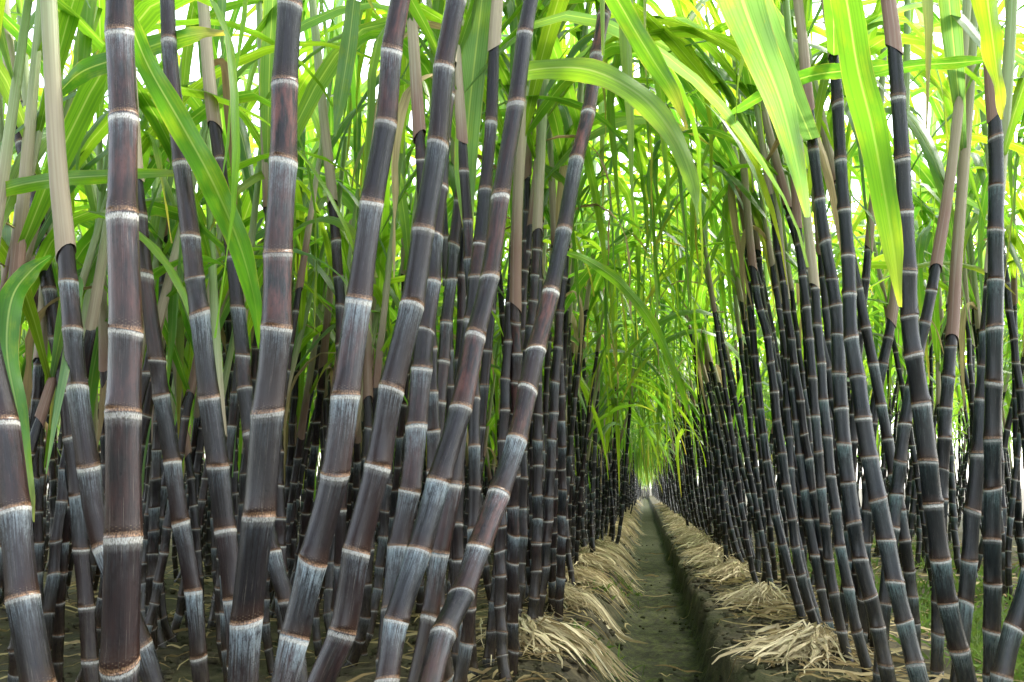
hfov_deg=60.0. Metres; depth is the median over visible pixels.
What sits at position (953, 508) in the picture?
sugarcane
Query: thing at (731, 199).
sugarcane
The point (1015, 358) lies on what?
sugarcane
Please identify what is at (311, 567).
sugarcane
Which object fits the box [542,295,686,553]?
sugarcane
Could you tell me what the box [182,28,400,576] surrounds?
sugarcane
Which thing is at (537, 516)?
sugarcane
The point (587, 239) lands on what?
sugarcane
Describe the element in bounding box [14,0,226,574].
sugarcane
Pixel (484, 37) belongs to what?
sugarcane
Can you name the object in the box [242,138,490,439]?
sugarcane
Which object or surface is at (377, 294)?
sugarcane
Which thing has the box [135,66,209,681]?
sugarcane
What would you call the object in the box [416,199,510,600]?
sugarcane
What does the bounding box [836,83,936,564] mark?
sugarcane
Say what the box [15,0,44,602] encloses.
sugarcane
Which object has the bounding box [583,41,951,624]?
sugarcane
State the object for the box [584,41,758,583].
sugarcane
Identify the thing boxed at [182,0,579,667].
sugarcane
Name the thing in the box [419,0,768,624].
sugarcane
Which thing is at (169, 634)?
sugarcane
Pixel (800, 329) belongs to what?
sugarcane
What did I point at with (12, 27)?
sugarcane
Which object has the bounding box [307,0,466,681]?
sugarcane
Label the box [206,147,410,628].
sugarcane
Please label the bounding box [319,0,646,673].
sugarcane
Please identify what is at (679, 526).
straw bundle
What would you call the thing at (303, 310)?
sugarcane
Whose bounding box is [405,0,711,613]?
sugarcane
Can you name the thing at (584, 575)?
straw bundle
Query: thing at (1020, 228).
sugarcane
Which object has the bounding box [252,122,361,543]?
sugarcane
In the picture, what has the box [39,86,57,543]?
sugarcane
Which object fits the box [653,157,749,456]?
sugarcane
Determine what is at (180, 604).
sugarcane
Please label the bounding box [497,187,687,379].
sugarcane
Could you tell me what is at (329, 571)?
sugarcane
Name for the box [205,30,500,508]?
sugarcane
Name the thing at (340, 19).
sugarcane
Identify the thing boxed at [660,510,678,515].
straw bundle
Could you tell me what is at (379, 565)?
sugarcane
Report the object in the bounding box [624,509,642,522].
straw bundle
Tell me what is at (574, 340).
sugarcane
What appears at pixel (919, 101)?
sky
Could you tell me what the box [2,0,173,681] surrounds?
sugarcane
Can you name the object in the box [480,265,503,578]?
sugarcane
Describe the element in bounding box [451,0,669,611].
sugarcane
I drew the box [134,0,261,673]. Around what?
sugarcane
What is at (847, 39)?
sugarcane
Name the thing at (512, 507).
sugarcane
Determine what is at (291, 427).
sugarcane
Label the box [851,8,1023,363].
sugarcane
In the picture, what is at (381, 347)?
sugarcane
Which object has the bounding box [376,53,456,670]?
sugarcane
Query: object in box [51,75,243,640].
sugarcane
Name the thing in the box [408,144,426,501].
sugarcane
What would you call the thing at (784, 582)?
sugarcane
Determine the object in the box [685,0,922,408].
sugarcane
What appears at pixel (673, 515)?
straw bundle
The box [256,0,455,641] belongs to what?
sugarcane
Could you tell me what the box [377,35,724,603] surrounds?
sugarcane
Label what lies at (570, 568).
sugarcane
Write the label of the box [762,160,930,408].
sugarcane
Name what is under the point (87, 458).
sugarcane
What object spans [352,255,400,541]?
sugarcane
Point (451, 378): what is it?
sugarcane
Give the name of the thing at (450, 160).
sugarcane
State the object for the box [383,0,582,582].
sugarcane
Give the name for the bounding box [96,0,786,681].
sugarcane
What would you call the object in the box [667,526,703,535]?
straw bundle
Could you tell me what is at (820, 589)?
sugarcane
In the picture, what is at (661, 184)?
sugarcane
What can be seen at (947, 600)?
sugarcane
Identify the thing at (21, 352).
sugarcane
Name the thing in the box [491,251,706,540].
sugarcane
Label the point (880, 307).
sugarcane
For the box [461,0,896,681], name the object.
sugarcane
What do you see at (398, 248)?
sugarcane
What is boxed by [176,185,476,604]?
sugarcane
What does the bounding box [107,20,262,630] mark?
sugarcane
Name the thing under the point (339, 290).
sugarcane
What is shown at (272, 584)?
sugarcane
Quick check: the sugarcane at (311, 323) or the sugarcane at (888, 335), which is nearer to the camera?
the sugarcane at (888, 335)
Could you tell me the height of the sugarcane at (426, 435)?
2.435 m
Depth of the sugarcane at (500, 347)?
5.89 m
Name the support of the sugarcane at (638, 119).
on the ground
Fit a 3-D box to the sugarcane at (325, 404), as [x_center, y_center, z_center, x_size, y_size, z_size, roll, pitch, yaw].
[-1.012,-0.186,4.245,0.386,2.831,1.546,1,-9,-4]
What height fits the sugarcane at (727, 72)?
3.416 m
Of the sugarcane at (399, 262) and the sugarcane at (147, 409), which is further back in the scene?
the sugarcane at (399, 262)
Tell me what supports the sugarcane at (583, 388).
on the ground
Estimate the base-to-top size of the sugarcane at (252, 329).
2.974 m
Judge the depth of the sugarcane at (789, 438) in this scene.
3.33 m
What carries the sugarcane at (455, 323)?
on the ground
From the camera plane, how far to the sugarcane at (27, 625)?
1.19 m
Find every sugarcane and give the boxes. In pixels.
[0,0,74,429]
[0,0,239,337]
[0,0,377,587]
[0,0,428,595]
[0,11,188,325]
[0,44,197,603]
[0,49,224,370]
[0,56,206,610]
[0,66,343,627]
[0,255,56,681]
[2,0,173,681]
[3,12,316,650]
[4,0,537,681]
[5,34,302,565]
[7,70,353,681]
[11,0,88,211]
[11,2,361,656]
[11,18,332,343]
[13,43,407,641]
[13,153,222,538]
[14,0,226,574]
[14,39,319,582]
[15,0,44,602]
[19,45,91,356]
[20,85,144,576]
[21,0,391,633]
[23,0,183,681]
[28,42,82,419]
[36,50,81,235]
[37,7,330,275]
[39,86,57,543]
[40,0,224,681]
[41,7,372,619]
[44,1,395,647]
[44,201,86,591]
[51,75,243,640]
[53,0,349,466]
[57,0,227,681]
[66,118,257,601]
[67,47,83,590]
[74,134,216,595]
[75,142,348,590]
[79,31,396,229]
[82,130,172,242]
[87,118,187,583]
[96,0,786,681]
[99,0,143,681]
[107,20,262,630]
[107,160,389,531]
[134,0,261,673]
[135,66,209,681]
[140,0,428,675]
[142,128,247,508]
[142,179,205,525]
[142,197,384,494]
[145,35,168,649]
[149,19,410,618]
[150,104,377,671]
[171,39,410,634]
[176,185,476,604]
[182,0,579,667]
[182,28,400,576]
[183,15,272,603]
[188,108,429,634]
[190,0,505,509]
[197,1,307,681]
[201,7,315,524]
[203,77,438,579]
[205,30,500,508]
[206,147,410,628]
[209,0,392,656]
[216,116,448,425]
[219,39,408,352]
[223,0,808,681]
[227,0,302,681]
[231,0,726,645]
[236,0,323,545]
[238,122,399,479]
[238,162,456,600]
[241,140,480,372]
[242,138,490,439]
[242,192,578,322]
[247,129,400,599]
[248,0,718,604]
[249,0,429,576]
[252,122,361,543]
[253,28,494,576]
[254,0,502,618]
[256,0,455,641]
[256,0,833,677]
[259,115,455,473]
[260,0,397,471]
[269,110,440,617]
[271,0,409,681]
[289,36,619,408]
[292,184,391,447]
[297,0,503,655]
[298,68,332,454]
[299,69,379,352]
[304,112,410,381]
[305,176,391,368]
[305,202,553,477]
[306,168,415,533]
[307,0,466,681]
[307,108,501,526]
[308,0,347,676]
[308,94,657,445]
[308,168,477,577]
[309,149,494,463]
[313,165,507,399]
[315,143,423,617]
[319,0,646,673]
[327,161,455,411]
[328,76,456,465]
[334,23,750,356]
[340,0,785,610]
[346,0,651,586]
[347,80,692,588]
[351,3,425,538]
[351,44,594,647]
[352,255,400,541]
[357,0,725,594]
[359,0,608,681]
[362,0,633,681]
[364,102,449,267]
[365,0,699,616]
[368,46,619,592]
[373,252,400,548]
[374,0,537,681]
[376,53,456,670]
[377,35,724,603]
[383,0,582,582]
[386,316,501,587]
[390,15,694,354]
[392,68,685,574]
[396,130,588,565]
[396,240,488,467]
[396,271,499,552]
[397,2,678,606]
[399,217,588,413]
[399,296,620,557]
[401,0,716,621]
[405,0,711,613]
[405,55,614,392]
[407,0,502,681]
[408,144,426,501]
[410,14,635,348]
[411,155,608,595]
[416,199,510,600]
[417,0,699,681]
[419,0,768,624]
[425,193,501,445]
[447,22,656,575]
[449,153,717,565]
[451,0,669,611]
[455,216,592,436]
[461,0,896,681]
[463,1,774,659]
[467,165,723,571]
[468,387,498,468]
[473,130,674,557]
[473,176,674,354]
[476,191,660,372]
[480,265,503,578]
[481,330,500,485]
[482,12,548,667]
[484,338,501,469]
[488,385,498,565]
[488,390,498,485]
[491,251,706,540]
[493,0,937,643]
[493,320,620,412]
[495,325,639,419]
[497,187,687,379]
[498,1,721,585]
[498,8,894,617]
[505,68,672,397]
[506,0,526,675]
[507,26,705,585]
[507,137,688,462]
[531,6,742,470]
[533,3,741,422]
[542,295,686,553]
[547,100,686,351]
[547,186,697,424]
[560,0,872,680]
[563,0,831,615]
[566,42,710,501]
[568,47,943,624]
[572,227,666,562]
[574,0,1023,648]
[574,137,713,566]
[579,142,822,581]
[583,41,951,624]
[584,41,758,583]
[586,119,744,562]
[588,33,813,560]
[589,199,841,562]
[597,0,1023,681]
[599,154,761,573]
[601,157,857,590]
[602,189,977,577]
[603,35,827,558]
[603,147,757,561]
[606,0,874,650]
[607,173,762,527]
[608,0,852,604]
[609,222,779,558]
[615,1,777,584]
[615,72,774,589]
[621,0,832,295]
[621,218,925,570]
[623,201,795,577]
[642,0,948,648]
[643,0,856,616]
[645,88,942,478]
[647,0,927,588]
[651,0,1021,643]
[652,77,1015,393]
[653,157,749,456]
[658,0,1023,641]
[674,149,875,557]
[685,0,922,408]
[689,0,1023,632]
[710,20,933,607]
[731,0,977,681]
[761,73,1022,595]
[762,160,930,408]
[765,0,893,627]
[767,0,1022,536]
[768,223,1023,568]
[773,0,917,666]
[773,127,1018,574]
[812,57,1013,577]
[813,99,1023,562]
[813,191,1023,570]
[821,0,929,681]
[824,0,1023,681]
[826,88,1023,590]
[834,237,891,493]
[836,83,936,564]
[845,0,979,681]
[848,0,1023,470]
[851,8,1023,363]
[852,53,985,446]
[860,51,1023,569]
[864,96,1023,418]
[866,31,1023,599]
[870,14,1023,572]
[874,0,1005,681]
[877,136,1023,543]
[879,94,1022,549]
[923,13,1021,578]
[924,105,974,413]
[933,11,1023,600]
[989,0,1023,681]
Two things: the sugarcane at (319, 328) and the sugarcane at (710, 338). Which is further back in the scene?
the sugarcane at (710, 338)
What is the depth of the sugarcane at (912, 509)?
5.45 m
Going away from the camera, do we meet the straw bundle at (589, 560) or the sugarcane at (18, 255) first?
the sugarcane at (18, 255)
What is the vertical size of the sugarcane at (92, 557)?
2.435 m
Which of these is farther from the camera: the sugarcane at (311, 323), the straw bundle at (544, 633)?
the sugarcane at (311, 323)
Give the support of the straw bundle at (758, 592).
on the ground
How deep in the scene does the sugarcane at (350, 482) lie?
4.20 m
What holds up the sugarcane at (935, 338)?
on the ground
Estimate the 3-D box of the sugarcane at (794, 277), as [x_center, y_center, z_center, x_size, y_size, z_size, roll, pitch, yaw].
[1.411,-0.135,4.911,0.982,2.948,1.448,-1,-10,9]
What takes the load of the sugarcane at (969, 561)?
on the ground
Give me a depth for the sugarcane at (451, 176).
3.72 m
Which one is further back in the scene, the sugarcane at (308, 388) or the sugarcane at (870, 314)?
the sugarcane at (870, 314)
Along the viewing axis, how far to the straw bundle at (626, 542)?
8.35 m
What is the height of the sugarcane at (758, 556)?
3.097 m
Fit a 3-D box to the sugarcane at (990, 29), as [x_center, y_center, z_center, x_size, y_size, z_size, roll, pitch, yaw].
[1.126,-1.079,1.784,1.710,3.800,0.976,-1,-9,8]
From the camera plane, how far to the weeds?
3.55 m
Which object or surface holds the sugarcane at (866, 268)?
on the ground
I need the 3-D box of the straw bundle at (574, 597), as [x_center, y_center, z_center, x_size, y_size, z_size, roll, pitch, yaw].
[0.262,1.131,3.676,0.473,0.241,0.469,-1,-9,7]
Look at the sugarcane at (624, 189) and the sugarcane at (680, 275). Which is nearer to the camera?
the sugarcane at (624, 189)
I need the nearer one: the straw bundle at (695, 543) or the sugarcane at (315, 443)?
the sugarcane at (315, 443)
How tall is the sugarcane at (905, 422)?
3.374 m
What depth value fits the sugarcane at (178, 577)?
4.73 m
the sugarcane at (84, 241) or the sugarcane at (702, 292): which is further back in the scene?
the sugarcane at (702, 292)
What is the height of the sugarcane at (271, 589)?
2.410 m
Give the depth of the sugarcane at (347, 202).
2.86 m
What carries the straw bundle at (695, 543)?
on the ground
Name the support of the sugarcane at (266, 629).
on the ground
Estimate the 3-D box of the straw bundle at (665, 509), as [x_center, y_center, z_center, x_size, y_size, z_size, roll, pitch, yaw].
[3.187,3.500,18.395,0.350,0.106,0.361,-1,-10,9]
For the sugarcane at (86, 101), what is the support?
on the ground
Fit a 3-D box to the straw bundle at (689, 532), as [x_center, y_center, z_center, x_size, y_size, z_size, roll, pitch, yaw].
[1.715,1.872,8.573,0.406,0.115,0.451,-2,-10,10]
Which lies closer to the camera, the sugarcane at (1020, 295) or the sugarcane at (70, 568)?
the sugarcane at (70, 568)
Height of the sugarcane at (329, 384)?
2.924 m
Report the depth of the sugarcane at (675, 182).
3.83 m
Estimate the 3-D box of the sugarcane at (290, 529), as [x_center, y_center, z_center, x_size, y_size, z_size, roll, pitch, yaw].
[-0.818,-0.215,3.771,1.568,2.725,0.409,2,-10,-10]
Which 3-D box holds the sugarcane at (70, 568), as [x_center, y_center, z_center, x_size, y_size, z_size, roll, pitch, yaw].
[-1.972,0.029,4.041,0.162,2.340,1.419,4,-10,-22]
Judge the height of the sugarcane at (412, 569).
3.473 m
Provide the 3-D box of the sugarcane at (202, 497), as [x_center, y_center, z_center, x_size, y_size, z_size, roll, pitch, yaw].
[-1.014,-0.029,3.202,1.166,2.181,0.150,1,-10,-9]
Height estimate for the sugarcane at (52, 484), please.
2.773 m
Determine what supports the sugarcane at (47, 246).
on the ground
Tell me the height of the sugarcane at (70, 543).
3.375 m
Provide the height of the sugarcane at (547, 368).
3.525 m
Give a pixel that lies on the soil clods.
(538, 664)
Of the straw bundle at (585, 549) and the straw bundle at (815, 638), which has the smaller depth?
the straw bundle at (815, 638)
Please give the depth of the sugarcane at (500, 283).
3.50 m
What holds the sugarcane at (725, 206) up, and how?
on the ground
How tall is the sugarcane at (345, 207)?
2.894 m
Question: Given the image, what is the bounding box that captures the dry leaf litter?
[0,508,1023,681]
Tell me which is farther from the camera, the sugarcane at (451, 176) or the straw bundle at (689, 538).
the straw bundle at (689, 538)
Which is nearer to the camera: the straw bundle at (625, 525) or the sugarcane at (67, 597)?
the sugarcane at (67, 597)
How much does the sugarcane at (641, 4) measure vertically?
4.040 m
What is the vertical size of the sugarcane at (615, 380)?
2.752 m
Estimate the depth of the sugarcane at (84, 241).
2.44 m
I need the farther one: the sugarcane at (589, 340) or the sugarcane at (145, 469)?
the sugarcane at (589, 340)
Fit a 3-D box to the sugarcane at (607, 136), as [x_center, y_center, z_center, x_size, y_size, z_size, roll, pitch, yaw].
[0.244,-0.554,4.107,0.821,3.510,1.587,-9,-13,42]
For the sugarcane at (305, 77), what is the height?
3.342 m
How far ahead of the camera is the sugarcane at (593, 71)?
1.77 m
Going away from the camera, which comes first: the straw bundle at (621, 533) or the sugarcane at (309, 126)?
the sugarcane at (309, 126)
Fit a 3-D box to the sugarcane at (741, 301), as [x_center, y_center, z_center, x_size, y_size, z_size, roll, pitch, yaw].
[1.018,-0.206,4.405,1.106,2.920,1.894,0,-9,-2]
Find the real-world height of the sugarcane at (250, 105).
2.832 m
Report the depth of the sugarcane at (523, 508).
3.12 m
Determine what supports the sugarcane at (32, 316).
on the ground
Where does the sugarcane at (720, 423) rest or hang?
on the ground
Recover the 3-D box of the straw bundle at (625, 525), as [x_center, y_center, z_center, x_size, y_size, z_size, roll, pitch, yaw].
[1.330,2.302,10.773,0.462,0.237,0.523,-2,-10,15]
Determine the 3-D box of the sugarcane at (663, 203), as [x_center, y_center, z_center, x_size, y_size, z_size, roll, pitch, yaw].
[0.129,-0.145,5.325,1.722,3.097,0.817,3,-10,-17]
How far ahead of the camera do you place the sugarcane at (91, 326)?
2.14 m
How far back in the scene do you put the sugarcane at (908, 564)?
2.77 m
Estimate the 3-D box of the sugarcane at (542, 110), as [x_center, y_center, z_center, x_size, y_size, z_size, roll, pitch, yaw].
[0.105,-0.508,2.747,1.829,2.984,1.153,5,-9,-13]
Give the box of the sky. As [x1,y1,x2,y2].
[5,0,1023,488]
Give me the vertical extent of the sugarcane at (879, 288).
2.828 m
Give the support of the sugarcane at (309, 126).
on the ground
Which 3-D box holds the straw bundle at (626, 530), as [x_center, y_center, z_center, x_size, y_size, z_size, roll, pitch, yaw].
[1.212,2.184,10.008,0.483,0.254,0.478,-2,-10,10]
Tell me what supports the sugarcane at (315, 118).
on the ground
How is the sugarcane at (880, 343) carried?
on the ground
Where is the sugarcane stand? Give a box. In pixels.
[0,0,1023,579]
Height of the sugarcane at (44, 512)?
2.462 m
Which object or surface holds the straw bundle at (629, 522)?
on the ground
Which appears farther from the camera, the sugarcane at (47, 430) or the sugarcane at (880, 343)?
the sugarcane at (880, 343)
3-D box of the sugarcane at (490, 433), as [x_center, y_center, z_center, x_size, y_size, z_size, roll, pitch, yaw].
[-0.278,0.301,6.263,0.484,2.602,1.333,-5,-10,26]
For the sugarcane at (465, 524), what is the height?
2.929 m
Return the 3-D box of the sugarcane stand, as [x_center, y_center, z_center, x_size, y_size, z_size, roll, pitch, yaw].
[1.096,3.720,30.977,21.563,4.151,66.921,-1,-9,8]
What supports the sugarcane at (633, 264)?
on the ground
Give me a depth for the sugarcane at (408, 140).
3.23 m
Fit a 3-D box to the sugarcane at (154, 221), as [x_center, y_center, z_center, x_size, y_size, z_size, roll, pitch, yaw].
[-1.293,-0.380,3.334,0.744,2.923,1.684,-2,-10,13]
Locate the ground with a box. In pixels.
[0,488,1023,681]
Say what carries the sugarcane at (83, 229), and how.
on the ground
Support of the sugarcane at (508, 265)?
on the ground
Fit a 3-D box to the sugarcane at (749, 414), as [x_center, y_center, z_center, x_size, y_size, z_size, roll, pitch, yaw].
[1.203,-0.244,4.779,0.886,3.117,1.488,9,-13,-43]
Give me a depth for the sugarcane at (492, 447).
6.12 m
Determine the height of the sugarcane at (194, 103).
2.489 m
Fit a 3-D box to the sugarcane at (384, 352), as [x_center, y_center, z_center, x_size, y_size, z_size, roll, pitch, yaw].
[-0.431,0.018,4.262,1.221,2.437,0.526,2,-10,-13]
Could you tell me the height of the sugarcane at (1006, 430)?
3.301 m
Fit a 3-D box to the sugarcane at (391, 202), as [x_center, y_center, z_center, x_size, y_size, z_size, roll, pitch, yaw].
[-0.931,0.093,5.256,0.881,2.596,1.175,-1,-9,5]
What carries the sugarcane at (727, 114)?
on the ground
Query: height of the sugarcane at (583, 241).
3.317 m
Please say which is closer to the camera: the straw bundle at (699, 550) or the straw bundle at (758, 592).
the straw bundle at (758, 592)
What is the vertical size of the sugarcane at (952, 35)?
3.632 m
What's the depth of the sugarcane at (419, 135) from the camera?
2.11 m
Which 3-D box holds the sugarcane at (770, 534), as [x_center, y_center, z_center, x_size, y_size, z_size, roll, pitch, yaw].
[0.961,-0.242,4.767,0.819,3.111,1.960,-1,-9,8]
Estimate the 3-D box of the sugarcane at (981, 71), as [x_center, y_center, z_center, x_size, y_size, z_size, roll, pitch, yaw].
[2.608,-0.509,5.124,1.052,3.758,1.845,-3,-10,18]
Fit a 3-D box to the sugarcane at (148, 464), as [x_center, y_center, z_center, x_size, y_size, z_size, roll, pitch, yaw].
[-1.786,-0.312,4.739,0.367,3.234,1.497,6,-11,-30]
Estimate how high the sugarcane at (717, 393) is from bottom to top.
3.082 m
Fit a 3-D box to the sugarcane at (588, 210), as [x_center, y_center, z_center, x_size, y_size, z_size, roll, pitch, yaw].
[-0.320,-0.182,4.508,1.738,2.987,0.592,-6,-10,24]
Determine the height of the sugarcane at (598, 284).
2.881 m
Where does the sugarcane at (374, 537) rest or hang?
on the ground
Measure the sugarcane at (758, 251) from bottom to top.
3.156 m
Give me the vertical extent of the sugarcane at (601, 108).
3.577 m
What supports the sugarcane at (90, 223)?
on the ground
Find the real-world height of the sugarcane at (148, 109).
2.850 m
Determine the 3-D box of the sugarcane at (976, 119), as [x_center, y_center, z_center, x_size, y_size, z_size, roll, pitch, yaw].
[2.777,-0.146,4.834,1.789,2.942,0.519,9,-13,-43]
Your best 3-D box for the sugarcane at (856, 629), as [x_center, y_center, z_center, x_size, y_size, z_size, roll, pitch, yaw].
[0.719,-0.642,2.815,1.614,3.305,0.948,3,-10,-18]
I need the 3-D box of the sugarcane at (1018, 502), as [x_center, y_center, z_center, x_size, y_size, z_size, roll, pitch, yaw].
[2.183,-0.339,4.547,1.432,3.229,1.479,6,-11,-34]
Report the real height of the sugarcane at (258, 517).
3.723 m
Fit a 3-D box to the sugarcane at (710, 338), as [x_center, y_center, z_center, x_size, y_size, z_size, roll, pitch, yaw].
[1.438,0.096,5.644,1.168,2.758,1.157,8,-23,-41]
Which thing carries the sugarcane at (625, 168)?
on the ground
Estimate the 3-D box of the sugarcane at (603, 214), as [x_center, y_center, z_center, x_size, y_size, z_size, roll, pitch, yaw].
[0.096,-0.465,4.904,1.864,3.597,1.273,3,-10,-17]
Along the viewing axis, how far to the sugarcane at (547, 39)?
2.35 m
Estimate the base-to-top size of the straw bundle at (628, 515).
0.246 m
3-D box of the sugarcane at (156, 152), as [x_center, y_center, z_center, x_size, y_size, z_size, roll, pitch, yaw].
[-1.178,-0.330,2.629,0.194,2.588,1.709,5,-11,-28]
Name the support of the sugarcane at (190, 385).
on the ground
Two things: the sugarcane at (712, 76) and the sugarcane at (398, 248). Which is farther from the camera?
the sugarcane at (398, 248)
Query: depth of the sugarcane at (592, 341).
5.26 m
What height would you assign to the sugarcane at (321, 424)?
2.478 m
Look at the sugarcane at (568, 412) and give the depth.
5.09 m
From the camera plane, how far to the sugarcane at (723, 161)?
3.44 m
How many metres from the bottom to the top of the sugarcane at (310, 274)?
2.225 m
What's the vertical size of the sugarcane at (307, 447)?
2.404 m
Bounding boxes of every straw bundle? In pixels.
[476,612,640,681]
[525,582,631,642]
[565,564,635,614]
[572,552,643,594]
[579,545,646,582]
[588,539,640,568]
[599,534,625,549]
[604,526,633,546]
[607,530,639,553]
[609,524,640,545]
[616,521,636,538]
[617,518,645,534]
[618,515,636,525]
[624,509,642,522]
[624,512,640,525]
[657,507,669,511]
[659,513,681,519]
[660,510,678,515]
[661,516,684,522]
[664,519,689,526]
[667,522,693,530]
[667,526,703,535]
[671,532,711,542]
[675,528,708,537]
[676,536,716,549]
[677,542,728,556]
[683,550,744,567]
[684,557,760,581]
[707,581,790,610]
[712,619,897,677]
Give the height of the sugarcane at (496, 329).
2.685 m
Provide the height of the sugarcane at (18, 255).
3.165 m
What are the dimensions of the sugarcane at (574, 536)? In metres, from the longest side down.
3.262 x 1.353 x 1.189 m
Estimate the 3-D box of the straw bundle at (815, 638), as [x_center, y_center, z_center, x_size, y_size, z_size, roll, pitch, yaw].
[0.826,0.873,2.551,0.516,0.117,0.568,-2,-10,10]
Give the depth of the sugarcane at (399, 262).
5.56 m
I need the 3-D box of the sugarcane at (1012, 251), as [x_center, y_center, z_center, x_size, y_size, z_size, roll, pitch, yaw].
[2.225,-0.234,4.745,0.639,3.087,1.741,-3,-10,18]
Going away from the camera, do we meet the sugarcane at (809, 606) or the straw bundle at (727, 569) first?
the sugarcane at (809, 606)
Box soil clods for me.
[0,514,1007,681]
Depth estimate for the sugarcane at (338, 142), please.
4.19 m
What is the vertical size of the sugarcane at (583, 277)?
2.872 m
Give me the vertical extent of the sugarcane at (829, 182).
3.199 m
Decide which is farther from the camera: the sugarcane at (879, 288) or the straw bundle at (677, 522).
the straw bundle at (677, 522)
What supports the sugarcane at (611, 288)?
on the ground
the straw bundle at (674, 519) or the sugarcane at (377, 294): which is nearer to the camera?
the sugarcane at (377, 294)
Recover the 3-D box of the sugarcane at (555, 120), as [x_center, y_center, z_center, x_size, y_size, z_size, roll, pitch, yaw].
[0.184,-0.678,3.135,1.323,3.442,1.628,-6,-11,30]
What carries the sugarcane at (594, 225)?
on the ground
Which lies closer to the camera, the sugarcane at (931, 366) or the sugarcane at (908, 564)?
the sugarcane at (908, 564)
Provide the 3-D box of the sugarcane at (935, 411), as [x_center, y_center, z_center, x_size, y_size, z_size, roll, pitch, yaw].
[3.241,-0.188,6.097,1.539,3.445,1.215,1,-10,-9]
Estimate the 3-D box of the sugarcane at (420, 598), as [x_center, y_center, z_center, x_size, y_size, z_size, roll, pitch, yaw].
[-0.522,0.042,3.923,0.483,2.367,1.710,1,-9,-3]
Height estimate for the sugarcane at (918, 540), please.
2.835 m
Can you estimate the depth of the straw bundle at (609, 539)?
7.61 m
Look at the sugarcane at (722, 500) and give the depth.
5.66 m
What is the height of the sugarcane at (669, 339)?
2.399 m
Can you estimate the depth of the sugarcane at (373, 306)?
3.71 m
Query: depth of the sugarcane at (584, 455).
5.34 m
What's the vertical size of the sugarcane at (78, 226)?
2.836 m
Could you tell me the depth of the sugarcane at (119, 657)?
1.01 m
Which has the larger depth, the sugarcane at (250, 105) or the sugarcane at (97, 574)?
the sugarcane at (97, 574)
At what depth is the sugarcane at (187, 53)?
2.46 m
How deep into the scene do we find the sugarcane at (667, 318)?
5.02 m
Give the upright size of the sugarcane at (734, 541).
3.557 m
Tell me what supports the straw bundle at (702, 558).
on the ground
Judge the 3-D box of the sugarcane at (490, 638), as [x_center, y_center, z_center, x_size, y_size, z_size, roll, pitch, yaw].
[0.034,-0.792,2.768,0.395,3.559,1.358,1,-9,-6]
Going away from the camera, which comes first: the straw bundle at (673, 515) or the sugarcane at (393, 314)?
the sugarcane at (393, 314)
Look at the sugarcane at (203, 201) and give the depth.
3.11 m
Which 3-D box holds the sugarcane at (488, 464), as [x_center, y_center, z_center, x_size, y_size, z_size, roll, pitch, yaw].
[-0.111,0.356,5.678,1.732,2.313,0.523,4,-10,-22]
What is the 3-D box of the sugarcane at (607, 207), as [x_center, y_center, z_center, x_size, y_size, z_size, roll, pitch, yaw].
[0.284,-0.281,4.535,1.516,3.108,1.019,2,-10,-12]
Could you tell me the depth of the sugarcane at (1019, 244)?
3.94 m
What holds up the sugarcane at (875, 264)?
on the ground
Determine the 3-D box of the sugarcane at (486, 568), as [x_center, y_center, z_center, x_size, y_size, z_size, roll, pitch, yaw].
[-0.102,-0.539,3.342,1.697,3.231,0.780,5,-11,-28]
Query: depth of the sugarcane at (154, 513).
2.73 m
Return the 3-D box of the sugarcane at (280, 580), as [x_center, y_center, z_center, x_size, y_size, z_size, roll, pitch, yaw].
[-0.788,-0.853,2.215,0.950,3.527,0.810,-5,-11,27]
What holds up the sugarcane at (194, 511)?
on the ground
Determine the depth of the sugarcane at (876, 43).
3.04 m
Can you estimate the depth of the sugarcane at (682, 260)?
3.96 m
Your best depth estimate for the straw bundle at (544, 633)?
2.72 m
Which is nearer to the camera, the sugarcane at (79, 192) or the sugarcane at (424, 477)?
the sugarcane at (79, 192)
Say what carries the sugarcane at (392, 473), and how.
on the ground
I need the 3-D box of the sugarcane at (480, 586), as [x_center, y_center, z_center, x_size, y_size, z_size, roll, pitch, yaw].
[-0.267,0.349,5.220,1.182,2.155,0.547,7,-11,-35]
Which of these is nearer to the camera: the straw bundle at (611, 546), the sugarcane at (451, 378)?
the sugarcane at (451, 378)
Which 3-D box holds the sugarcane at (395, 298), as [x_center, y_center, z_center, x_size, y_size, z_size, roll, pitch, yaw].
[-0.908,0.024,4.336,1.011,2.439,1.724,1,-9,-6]
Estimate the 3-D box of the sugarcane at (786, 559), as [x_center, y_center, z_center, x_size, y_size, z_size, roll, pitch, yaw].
[1.140,-0.621,3.848,1.933,3.550,0.599,-2,-10,14]
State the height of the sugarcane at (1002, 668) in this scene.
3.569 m
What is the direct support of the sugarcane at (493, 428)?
on the ground
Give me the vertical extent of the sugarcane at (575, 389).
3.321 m
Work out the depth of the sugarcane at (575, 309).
5.99 m
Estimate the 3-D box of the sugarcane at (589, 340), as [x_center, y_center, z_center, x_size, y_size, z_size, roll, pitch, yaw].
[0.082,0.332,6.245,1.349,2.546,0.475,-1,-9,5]
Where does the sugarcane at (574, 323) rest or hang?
on the ground
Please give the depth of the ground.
3.51 m
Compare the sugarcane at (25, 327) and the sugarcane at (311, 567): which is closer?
the sugarcane at (311, 567)
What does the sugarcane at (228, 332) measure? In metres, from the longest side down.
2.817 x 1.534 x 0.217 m
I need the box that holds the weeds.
[545,535,1023,681]
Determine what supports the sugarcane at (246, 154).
on the ground
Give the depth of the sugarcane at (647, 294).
5.62 m
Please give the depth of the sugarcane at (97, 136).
2.15 m
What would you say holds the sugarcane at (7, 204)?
on the ground
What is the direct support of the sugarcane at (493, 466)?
on the ground
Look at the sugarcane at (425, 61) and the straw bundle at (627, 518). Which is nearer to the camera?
the sugarcane at (425, 61)
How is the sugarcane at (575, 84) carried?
on the ground
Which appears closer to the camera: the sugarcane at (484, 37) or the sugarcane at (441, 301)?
the sugarcane at (484, 37)

